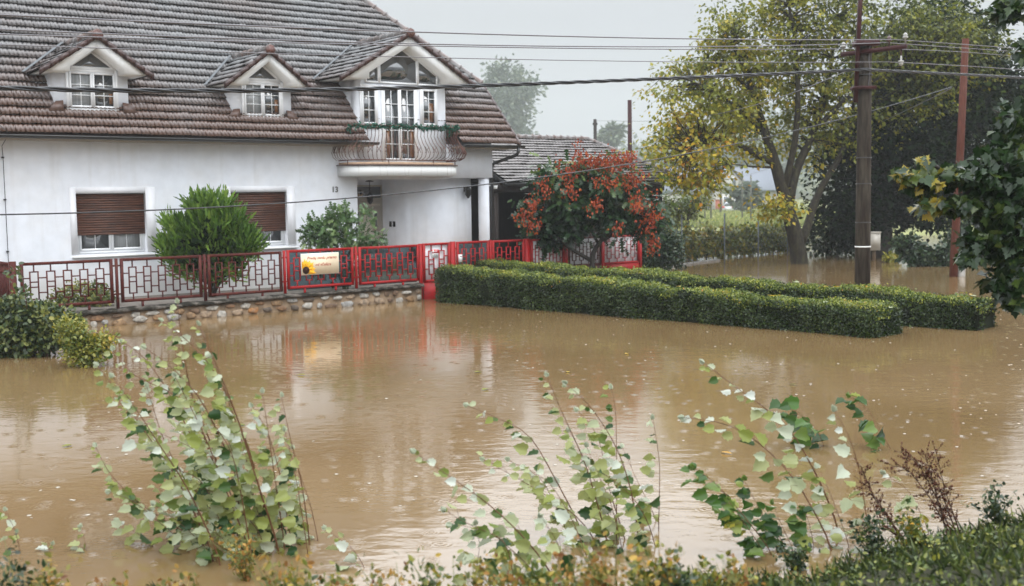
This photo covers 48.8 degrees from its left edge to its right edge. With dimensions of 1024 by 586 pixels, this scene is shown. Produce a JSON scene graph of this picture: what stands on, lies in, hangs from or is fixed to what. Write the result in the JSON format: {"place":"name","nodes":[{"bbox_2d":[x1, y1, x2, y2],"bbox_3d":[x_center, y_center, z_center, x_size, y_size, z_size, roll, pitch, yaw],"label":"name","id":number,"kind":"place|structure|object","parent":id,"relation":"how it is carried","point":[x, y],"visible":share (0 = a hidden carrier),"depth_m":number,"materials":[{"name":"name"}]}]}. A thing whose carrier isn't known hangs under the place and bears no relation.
{"place":"outdoors","nodes":[
{"label":"outdoors","id":0,"kind":"place"},
{"bbox_2d":[86,570,128,585],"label":"bank weed","id":1,"kind":"object","parent":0,"point":[125,583],"visible":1,"depth_m":5.73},
{"bbox_2d":[53,261,662,310],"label":"yard ground","id":2,"kind":"structure","parent":0,"point":[127,304],"depth_m":27.00,"materials":[{"name":"soil"}]},
{"bbox_2d":[46,278,115,306],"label":"variegated shrub","id":3,"kind":"object","parent":2,"relation":"on","point":[92,297],"visible":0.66,"depth_m":24.57,"materials":[{"name":"green plant"}]},
{"bbox_2d":[148,184,270,296],"bbox_3d":[-7.127,-1.226,26.637,2.889,2.778,1.602,-1,5,0],"label":"juniper bush","id":4,"kind":"object","parent":2,"relation":"on","point":[223,230],"visible":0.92,"depth_m":26.30,"materials":[{"name":"green plant"}]},
{"bbox_2d":[0,0,525,301],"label":"house","id":5,"kind":"structure","parent":2,"relation":"on","point":[61,152],"depth_m":28.96,"materials":[{"name":"paint"}]},
{"bbox_2d":[65,68,118,111],"bbox_3d":[-9.798,-4.733,26.334,1.200,0.960,0.055,-5,6,-38],"label":"dormer window","id":6,"kind":"structure","parent":5,"relation":"in","point":[75,77],"depth_m":26.30,"materials":[{"name":"white glass"}]},
{"bbox_2d":[70,51,116,70],"bbox_3d":[-9.813,-5.426,26.282,1.200,0.430,0.060,-5,6,-38],"label":"gable window","id":7,"kind":"structure","parent":5,"relation":"in","point":[91,60],"depth_m":26.29,"materials":[{"name":"white glass"}]},
{"bbox_2d":[72,193,156,257],"bbox_3d":[-9.466,-1.617,26.848,2.040,1.485,0.260,-5,6,-38],"label":"window","id":8,"kind":"structure","parent":5,"relation":"in","point":[113,232],"depth_m":26.84,"materials":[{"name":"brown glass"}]},
{"bbox_2d":[241,80,283,116],"bbox_3d":[-6.410,-4.966,28.988,1.160,0.960,0.055,-5,6,-38],"label":"dormer window","id":9,"kind":"structure","parent":5,"relation":"in","point":[258,102],"depth_m":28.97,"materials":[{"name":"white glass"}]},
{"bbox_2d":[231,192,298,248],"bbox_3d":[-6.487,-1.868,29.178,1.960,1.465,0.260,-5,6,-38],"label":"window","id":10,"kind":"structure","parent":5,"relation":"in","point":[272,218],"depth_m":29.34,"materials":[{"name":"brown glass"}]},
{"bbox_2d":[249,66,281,81],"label":"gable window","id":11,"kind":"structure","parent":5,"relation":"in","point":[263,74],"depth_m":28.96,"materials":[{"name":"white glass"}]},
{"bbox_2d":[359,84,377,123],"bbox_3d":[-3.916,-5.142,30.872,0.560,1.120,0.055,-5,6,-38],"label":"balcony window","id":12,"kind":"structure","parent":5,"relation":"in","point":[368,100],"depth_m":30.88,"materials":[{"name":"white glass"}]},
{"bbox_2d":[357,185,382,245],"bbox_3d":[-4.309,-1.887,33.092,1.240,2.550,0.172,-5,6,-38],"label":"front door","id":13,"kind":"structure","parent":5,"relation":"in","point":[362,190],"depth_m":33.23,"materials":[{"name":"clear glass"}]},
{"bbox_2d":[365,66,378,82],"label":"gable window","id":14,"kind":"structure","parent":5,"relation":"in","point":[374,74],"depth_m":30.93,"materials":[{"name":"white glass"}]},
{"bbox_2d":[379,50,417,84],"bbox_3d":[-3.176,-6.320,31.384,1.257,1.000,0.050,-5,6,-38],"label":"gable window","id":15,"kind":"structure","parent":5,"relation":"in","point":[396,70],"depth_m":31.43,"materials":[{"name":"white glass"}]},
{"bbox_2d":[380,85,417,161],"bbox_3d":[-3.138,-4.716,31.515,1.160,2.100,0.055,-5,6,-38],"label":"balcony door","id":16,"kind":"structure","parent":5,"relation":"in","point":[400,104],"depth_m":31.51,"materials":[{"name":"white glass"}]},
{"bbox_2d":[345,120,459,137],"bbox_3d":[-2.898,-4.454,31.043,3.724,0.532,0.993,-5,6,-40],"label":"garland","id":17,"kind":"object","parent":5,"relation":"attached to","point":[426,128],"visible":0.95,"depth_m":30.66},
{"bbox_2d":[417,60,437,84],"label":"gable window","id":18,"kind":"structure","parent":5,"relation":"in","point":[425,76],"depth_m":31.95,"materials":[{"name":"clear glass"}]},
{"bbox_2d":[419,89,437,125],"bbox_3d":[-2.367,-5.277,32.082,0.580,1.100,0.055,-5,6,-38],"label":"balcony window","id":19,"kind":"structure","parent":5,"relation":"in","point":[427,96],"depth_m":32.06,"materials":[{"name":"white glass"}]},
{"bbox_2d":[295,199,388,288],"bbox_3d":[-4.266,-1.216,28.203,2.387,2.333,1.254,-1,5,0],"label":"leafy shrub","id":20,"kind":"object","parent":2,"relation":"on","point":[329,230],"visible":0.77,"depth_m":28.04,"materials":[{"name":"green plant"}]},
{"bbox_2d":[450,239,530,265],"bbox_3d":[-0.541,-0.536,29.843,2.635,1.740,0.180,-5,6,-38],"label":"metal fence","id":21,"kind":"object","parent":2,"relation":"on","point":[472,252],"visible":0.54,"depth_m":29.61,"materials":[{"name":"metal"}]},
{"bbox_2d":[422,242,450,299],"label":"garden gate","id":22,"kind":"structure","parent":21,"relation":"attached to","point":[431,265],"depth_m":28.67,"materials":[{"name":"metal"}]},
{"bbox_2d":[471,134,686,260],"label":"garage","id":23,"kind":"structure","parent":2,"relation":"on","point":[518,168],"depth_m":40.91,"materials":[{"name":"grey tile"}]},
{"bbox_2d":[531,235,641,273],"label":"driveway gate","id":24,"kind":"structure","parent":2,"relation":"on","point":[607,256],"depth_m":32.22,"materials":[{"name":"metal"}]},
{"bbox_2d":[507,138,677,267],"bbox_3d":[2.196,-2.196,30.724,4.592,4.043,3.195,0,5,14],"label":"red berried tree","id":25,"kind":"object","parent":2,"relation":"on","point":[558,208],"visible":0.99,"depth_m":30.46,"materials":[{"name":"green plant"}]},
{"bbox_2d":[0,86,952,214],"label":"telephone cable","id":26,"kind":"object","parent":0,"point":[425,190],"visible":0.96,"depth_m":21.26,"materials":[{"name":"black plastic"}]},
{"bbox_2d":[0,235,1023,585],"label":"flood water","id":27,"kind":"structure","parent":0,"point":[372,407],"depth_m":12.97,"materials":[{"name":"liquid"}]},
{"bbox_2d":[0,262,87,358],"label":"rose bush","id":28,"kind":"object","parent":27,"relation":"in","point":[26,330],"visible":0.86,"depth_m":18.77,"materials":[{"name":"green plant"}]},
{"bbox_2d":[68,523,86,551],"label":"poplar sapling","id":29,"kind":"object","parent":27,"relation":"in","point":[74,544],"visible":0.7,"depth_m":8.35,"materials":[{"name":"green plant"}]},
{"bbox_2d":[51,311,120,367],"bbox_3d":[-6.705,0.811,17.714,1.079,1.091,0.773,-1,5,0],"label":"yellowish shrub","id":30,"kind":"object","parent":27,"relation":"in","point":[91,348],"visible":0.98,"depth_m":17.62,"materials":[{"name":"green plant"}]},
{"bbox_2d":[22,268,1021,517],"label":"rain bubbles","id":31,"kind":"object","parent":27,"relation":"on","point":[530,424],"visible":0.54,"depth_m":12.88,"materials":[{"name":"clear liquid"}]},
{"bbox_2d":[769,395,829,448],"bbox_3d":[2.879,1.419,11.287,0.503,0.816,0.618,2,5,28],"label":"poplar sapling","id":32,"kind":"object","parent":27,"relation":"in","point":[804,434],"visible":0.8,"depth_m":11.25,"materials":[{"name":"green plant"}]},
{"bbox_2d":[835,391,890,452],"bbox_3d":[3.535,1.405,11.288,0.518,0.830,0.321,4,7,42],"label":"poplar sapling","id":33,"kind":"object","parent":27,"relation":"in","point":[869,437],"visible":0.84,"depth_m":11.28,"materials":[{"name":"green plant"}]},
{"bbox_2d":[882,250,900,262],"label":"waterside shrub","id":34,"kind":"object","parent":27,"relation":"on","point":[891,257],"visible":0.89,"depth_m":40.93,"materials":[{"name":"green plant"}]},
{"bbox_2d":[854,440,962,543],"bbox_3d":[2.831,1.446,8.171,0.844,0.831,0.432,-1,5,0],"label":"dry weed","id":35,"kind":"object","parent":27,"relation":"on","point":[946,510],"visible":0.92,"depth_m":8.12,"materials":[{"name":"plant"}]},
{"bbox_2d":[887,231,960,266],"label":"waterside shrub","id":36,"kind":"object","parent":27,"relation":"on","point":[910,250],"visible":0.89,"depth_m":38.35,"materials":[{"name":"green plant"}]},
{"bbox_2d":[937,216,985,258],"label":"waterside shrub","id":37,"kind":"object","parent":27,"relation":"on","point":[965,222],"visible":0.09,"depth_m":41.82,"materials":[{"name":"green plant"}]},
{"bbox_2d":[179,200,1023,585],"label":"ground","id":38,"kind":"structure","parent":0,"point":[929,582],"depth_m":6.42,"materials":[{"name":"plant"}]},
{"bbox_2d":[0,507,20,555],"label":"poplar sapling","id":39,"kind":"object","parent":38,"relation":"on","point":[11,524],"visible":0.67,"depth_m":8.24,"materials":[{"name":"green plant"}]},
{"bbox_2d":[0,529,52,585],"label":"bank weed","id":40,"kind":"object","parent":38,"relation":"on","point":[15,578],"visible":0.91,"depth_m":5.79,"materials":[{"name":"green plant"}]},
{"bbox_2d":[20,552,71,585],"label":"bank weed","id":41,"kind":"object","parent":38,"relation":"on","point":[39,580],"visible":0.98,"depth_m":5.72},
{"bbox_2d":[156,564,198,585],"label":"bank weed","id":42,"kind":"object","parent":38,"relation":"on","point":[181,576],"visible":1,"depth_m":5.82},
{"bbox_2d":[91,297,317,565],"bbox_3d":[-2.558,1.088,8.518,2.179,2.135,1.390,4,7,44],"label":"poplar sapling","id":43,"kind":"object","parent":38,"relation":"on","point":[211,500],"visible":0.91,"depth_m":8.14,"materials":[{"name":"green plant"}]},
{"bbox_2d":[207,516,261,581],"bbox_3d":[-1.856,1.742,7.647,0.369,0.493,0.289,2,6,34],"label":"bank weed","id":44,"kind":"object","parent":38,"relation":"on","point":[242,567],"visible":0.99,"depth_m":7.59,"materials":[{"name":"plant"}]},
{"bbox_2d":[66,283,424,326],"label":"stone wall","id":45,"kind":"structure","parent":38,"relation":"on","point":[272,303],"depth_m":25.59,"materials":[{"name":"stone"}]},
{"bbox_2d":[0,251,282,309],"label":"metal fence","id":46,"kind":"object","parent":45,"relation":"on","point":[6,286],"visible":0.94,"depth_m":24.08,"materials":[{"name":"metal"}]},
{"bbox_2d":[282,244,422,299],"bbox_3d":[-3.805,-0.263,27.296,3.898,1.720,0.090,-5,6,-38],"label":"metal fence","id":47,"kind":"object","parent":45,"relation":"on","point":[392,264],"visible":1,"depth_m":27.42,"materials":[{"name":"metal"}]},
{"bbox_2d":[301,252,338,274],"bbox_3d":[-4.525,-0.693,26.629,1.004,0.504,0.026,-5,6,-38],"label":"honey sign","id":48,"kind":"object","parent":47,"relation":"attached to","point":[318,263],"visible":1,"depth_m":26.62,"materials":[{"name":"beige"}]},
{"bbox_2d":[247,549,314,585],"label":"bank weed","id":49,"kind":"object","parent":38,"relation":"on","point":[267,579],"visible":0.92,"depth_m":5.78,"materials":[{"name":"plant"}]},
{"bbox_2d":[271,559,339,585],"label":"bank weed","id":50,"kind":"object","parent":38,"relation":"on","point":[313,577],"visible":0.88,"depth_m":5.73,"materials":[{"name":"green plant"}]},
{"bbox_2d":[321,524,363,571],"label":"poplar sapling","id":51,"kind":"object","parent":38,"relation":"on","point":[342,546],"visible":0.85,"depth_m":7.87,"materials":[{"name":"green plant"}]},
{"bbox_2d":[318,561,392,585],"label":"bank weed","id":52,"kind":"object","parent":38,"relation":"on","point":[341,580],"visible":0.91,"depth_m":5.78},
{"bbox_2d":[358,551,417,585],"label":"bank weed","id":53,"kind":"object","parent":38,"relation":"on","point":[380,579],"visible":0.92,"depth_m":5.75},
{"bbox_2d":[400,545,468,585],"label":"bank weed","id":54,"kind":"object","parent":38,"relation":"on","point":[426,582],"visible":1,"depth_m":5.74,"materials":[{"name":"green plant"}]},
{"bbox_2d":[454,561,504,585],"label":"bank weed","id":55,"kind":"object","parent":38,"relation":"on","point":[474,578],"visible":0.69,"depth_m":5.77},
{"bbox_2d":[409,448,573,585],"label":"poplar sapling","id":56,"kind":"object","parent":38,"relation":"on","point":[524,546],"visible":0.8,"depth_m":7.41,"materials":[{"name":"green plant"}]},
{"bbox_2d":[471,549,528,585],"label":"bank weed","id":57,"kind":"object","parent":38,"relation":"on","point":[511,579],"visible":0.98,"depth_m":5.73,"materials":[{"name":"plant"}]},
{"bbox_2d":[479,53,547,134],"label":"misty birch","id":58,"kind":"object","parent":38,"relation":"on","point":[512,101],"visible":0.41,"depth_m":322.50,"materials":[{"name":"green plant"}]},
{"bbox_2d":[512,554,554,585],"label":"bank weed","id":59,"kind":"object","parent":38,"relation":"on","point":[533,578],"visible":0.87,"depth_m":5.74,"materials":[{"name":"green plant"}]},
{"bbox_2d":[463,371,659,560],"bbox_3d":[0.520,1.320,8.328,1.495,1.577,1.097,-3,5,-22],"label":"poplar sapling","id":60,"kind":"object","parent":38,"relation":"on","point":[639,513],"visible":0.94,"depth_m":8.22,"materials":[{"name":"green plant"}]},
{"bbox_2d":[518,536,604,585],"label":"bank weed","id":61,"kind":"object","parent":38,"relation":"on","point":[570,575],"visible":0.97,"depth_m":5.77,"materials":[{"name":"plant"}]},
{"bbox_2d":[105,504,1023,585],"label":"bank grass","id":62,"kind":"structure","parent":38,"relation":"on","point":[945,558],"depth_m":6.87,"materials":[{"name":"plant"}]},
{"bbox_2d":[546,525,635,585],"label":"bank weed","id":63,"kind":"object","parent":38,"relation":"on","point":[597,579],"visible":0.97,"depth_m":5.72,"materials":[{"name":"plant"}]},
{"bbox_2d":[597,120,627,149],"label":"misty tree","id":64,"kind":"object","parent":38,"relation":"on","point":[614,130],"visible":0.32,"depth_m":295.08,"materials":[{"name":"green plant"}]},
{"bbox_2d":[628,100,631,153],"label":"wooden post","id":65,"kind":"object","parent":38,"relation":"on","point":[630,124],"visible":0.41,"depth_m":45.53,"materials":[{"name":"brown wood"}]},
{"bbox_2d":[618,540,672,585],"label":"bank weed","id":66,"kind":"object","parent":38,"relation":"on","point":[650,575],"visible":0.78,"depth_m":5.72,"materials":[{"name":"green plant"}]},
{"bbox_2d":[620,535,684,585],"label":"bank weed","id":67,"kind":"object","parent":38,"relation":"on","point":[669,552],"visible":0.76,"depth_m":5.67,"materials":[{"name":"plant"}]},
{"bbox_2d":[642,216,688,272],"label":"ivy bush","id":68,"kind":"object","parent":38,"relation":"on","point":[667,252],"visible":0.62,"depth_m":34.36,"materials":[{"name":"green plant"}]},
{"bbox_2d":[432,262,902,337],"bbox_3d":[2.563,0.181,24.152,11.807,1.384,1.379,4,7,44],"label":"box hedge","id":69,"kind":"object","parent":38,"relation":"on","point":[611,295],"visible":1,"depth_m":23.19,"materials":[{"name":"green plant"}]},
{"bbox_2d":[654,549,697,585],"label":"bank weed","id":70,"kind":"object","parent":38,"relation":"on","point":[682,579],"visible":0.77,"depth_m":5.68,"materials":[{"name":"green plant"}]},
{"bbox_2d":[662,186,724,234],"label":"fruit tree","id":71,"kind":"object","parent":38,"relation":"on","point":[677,213],"visible":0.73,"depth_m":55.55,"materials":[{"name":"green plant"}]},
{"bbox_2d":[680,550,740,585],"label":"bank weed","id":72,"kind":"object","parent":38,"relation":"on","point":[703,576],"visible":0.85,"depth_m":5.74,"materials":[{"name":"green plant"}]},
{"bbox_2d":[662,167,776,209],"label":"house","id":73,"kind":"structure","parent":38,"relation":"on","point":[764,177],"depth_m":166.65,"materials":[{"name":"white"}]},
{"bbox_2d":[662,221,788,260],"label":"vine row","id":74,"kind":"object","parent":38,"relation":"on","point":[719,248],"visible":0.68,"depth_m":45.53,"materials":[{"name":"green plant"}]},
{"bbox_2d":[473,255,999,330],"bbox_3d":[4.040,0.027,25.368,13.302,1.443,1.357,4,7,43],"label":"box hedge","id":75,"kind":"object","parent":38,"relation":"on","point":[949,311],"visible":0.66,"depth_m":22.61,"materials":[{"name":"green plant"}]},
{"bbox_2d":[709,550,765,585],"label":"bank weed","id":76,"kind":"object","parent":38,"relation":"on","point":[734,577],"visible":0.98,"depth_m":5.74,"materials":[{"name":"plant"}]},
{"bbox_2d":[659,213,826,266],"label":"wire fence","id":77,"kind":"object","parent":38,"relation":"on","point":[735,239],"visible":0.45,"depth_m":42.60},
{"bbox_2d":[722,180,764,211],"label":"misty tree","id":78,"kind":"object","parent":38,"relation":"on","point":[736,194],"visible":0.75,"depth_m":138.75,"materials":[{"name":"green plant"}]},
{"bbox_2d":[679,462,813,557],"bbox_3d":[1.657,1.621,7.987,1.114,0.991,0.404,-3,5,-25],"label":"poplar sapling","id":79,"kind":"object","parent":38,"relation":"on","point":[728,517],"visible":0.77,"depth_m":7.94,"materials":[{"name":"green plant"}]},
{"bbox_2d":[724,141,768,166],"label":"misty tree","id":80,"kind":"object","parent":38,"relation":"on","point":[751,163],"visible":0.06,"depth_m":325.81,"materials":[{"name":"green plant"}]},
{"bbox_2d":[678,358,848,553],"bbox_3d":[1.837,1.270,8.208,1.249,1.614,0.544,-1,5,0],"label":"poplar sapling","id":81,"kind":"object","parent":38,"relation":"on","point":[798,484],"visible":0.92,"depth_m":8.19,"materials":[{"name":"green plant"}]},
{"bbox_2d":[758,131,815,187],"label":"misty tree","id":82,"kind":"object","parent":38,"relation":"on","point":[785,160],"visible":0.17,"depth_m":335.14,"materials":[{"name":"green plant"}]},
{"bbox_2d":[771,534,820,572],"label":"bank weed","id":83,"kind":"object","parent":38,"relation":"on","point":[794,558],"visible":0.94,"depth_m":7.65,"materials":[{"name":"green plant"}]},
{"bbox_2d":[611,0,1020,263],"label":"walnut tree","id":84,"kind":"object","parent":38,"relation":"on","point":[744,119],"visible":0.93,"depth_m":40.30,"materials":[{"name":"green plant"}]},
{"bbox_2d":[675,207,971,227],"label":"meadow grass","id":85,"kind":"structure","parent":38,"relation":"on","point":[731,215],"depth_m":94.03,"materials":[{"name":"plant"}]},
{"bbox_2d":[806,235,854,255],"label":"waterside shrub","id":86,"kind":"object","parent":38,"relation":"on","point":[831,251],"visible":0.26,"depth_m":45.84,"materials":[{"name":"green plant"}]},
{"bbox_2d":[826,404,869,552],"bbox_3d":[2.376,1.440,7.963,0.342,1.327,0.207,-1,5,0],"label":"poplar sapling","id":87,"kind":"object","parent":38,"relation":"on","point":[843,450],"visible":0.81,"depth_m":7.94,"materials":[{"name":"green plant"}]},
{"bbox_2d":[837,508,895,559],"bbox_3d":[2.410,1.635,7.654,0.368,0.368,0.244,-1,5,0],"label":"bank weed","id":88,"kind":"object","parent":38,"relation":"on","point":[873,544],"visible":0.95,"depth_m":7.63,"materials":[{"name":"green plant"}]},
{"bbox_2d":[840,0,907,291],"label":"utility pole","id":89,"kind":"object","parent":38,"relation":"on","point":[862,88],"visible":0.89,"depth_m":26.09,"materials":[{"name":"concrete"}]},
{"bbox_2d":[0,44,845,62],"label":"overhead wire","id":90,"kind":"object","parent":89,"relation":"attached to","point":[395,56],"visible":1,"depth_m":16.87,"materials":[{"name":"grey metal"}]},
{"bbox_2d":[0,33,848,49],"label":"overhead wire","id":91,"kind":"object","parent":89,"relation":"attached to","point":[386,44],"visible":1,"depth_m":18.53,"materials":[{"name":"grey metal"}]},
{"bbox_2d":[0,68,871,92],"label":"twisted cable","id":92,"kind":"object","parent":89,"relation":"attached to","point":[143,90],"visible":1,"depth_m":17.83,"materials":[{"name":"black plastic"}]},
{"bbox_2d":[0,29,877,46],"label":"overhead wire","id":93,"kind":"object","parent":89,"relation":"attached to","point":[397,43],"visible":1,"depth_m":17.23,"materials":[{"name":"grey metal"}]},
{"bbox_2d":[0,14,891,39],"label":"overhead wire","id":94,"kind":"object","parent":89,"relation":"attached to","point":[400,31],"visible":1,"depth_m":16.77,"materials":[{"name":"grey metal"}]},
{"bbox_2d":[662,72,843,120],"bbox_3d":[6.314,-7.194,43.941,0.018,1.404,34.490,-1,5,-6],"label":"service wire","id":95,"kind":"object","parent":89,"relation":"attached to","point":[775,98],"visible":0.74,"depth_m":31.87,"materials":[{"name":"grey metal"}]},
{"bbox_2d":[871,231,880,260],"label":"utility box","id":96,"kind":"object","parent":89,"relation":"attached to","point":[875,240],"visible":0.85,"depth_m":41.88,"materials":[{"name":"beige plastic"}]},
{"bbox_2d":[872,235,879,246],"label":"door panel","id":97,"kind":"structure","parent":96,"relation":"in","point":[875,238],"depth_m":41.87,"materials":[{"name":"beige plastic"}]},
{"bbox_2d":[864,69,1023,78],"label":"twisted cable","id":98,"kind":"object","parent":89,"relation":"attached to","point":[939,73],"visible":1,"depth_m":27.76,"materials":[{"name":"black plastic"}]},
{"bbox_2d":[886,61,1021,69],"bbox_3d":[12.952,-5.594,28.519,11.972,0.260,0.016,-5,6,-38],"label":"overhead wire","id":99,"kind":"object","parent":89,"relation":"attached to","point":[956,65],"visible":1,"depth_m":26.57,"materials":[{"name":"grey metal"}]},
{"bbox_2d":[784,0,1023,257],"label":"dense tree","id":100,"kind":"object","parent":38,"relation":"on","point":[890,203],"visible":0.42,"depth_m":42.97,"materials":[{"name":"green plant"}]},
{"bbox_2d":[880,469,928,535],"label":"poplar sapling","id":101,"kind":"object","parent":38,"relation":"on","point":[888,484],"visible":0.64,"depth_m":8.47,"materials":[{"name":"green plant"}]},
{"bbox_2d":[878,499,934,546],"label":"bank weed","id":102,"kind":"object","parent":38,"relation":"on","point":[910,527],"visible":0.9,"depth_m":7.71,"materials":[{"name":"green plant"}]},
{"bbox_2d":[879,0,1023,217],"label":"dense tree","id":103,"kind":"object","parent":38,"relation":"on","point":[975,19],"visible":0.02,"depth_m":48.63,"materials":[{"name":"green plant"}]},
{"bbox_2d":[887,0,1023,319],"bbox_3d":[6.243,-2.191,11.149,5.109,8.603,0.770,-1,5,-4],"label":"maple tree","id":104,"kind":"object","parent":38,"relation":"on","point":[993,178],"visible":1,"depth_m":11.04,"materials":[{"name":"green plant"}]},
{"bbox_2d":[949,38,968,276],"bbox_3d":[13.258,-3.676,33.420,0.502,7.606,0.370,-1,5,0],"label":"wooden pole","id":105,"kind":"object","parent":38,"relation":"on","point":[954,271],"visible":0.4,"depth_m":33.26,"materials":[{"name":"red wood"}]},
{"bbox_2d":[957,479,1023,523],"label":"bank weed","id":106,"kind":"object","parent":38,"relation":"on","point":[994,506],"visible":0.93,"depth_m":8.16,"materials":[{"name":"green plant"}]},
{"bbox_2d":[369,0,1023,152],"label":"sky","id":107,"kind":"structure","parent":0,"point":[568,109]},
{"bbox_2d":[656,121,850,199],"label":"wooded hill","id":108,"kind":"structure","parent":0,"point":[808,187],"depth_m":443.52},
{"bbox_2d":[617,100,984,194],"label":"hillside wood","id":109,"kind":"object","parent":108,"relation":"on","point":[798,189],"visible":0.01,"depth_m":517.14,"materials":[{"name":"plant"}]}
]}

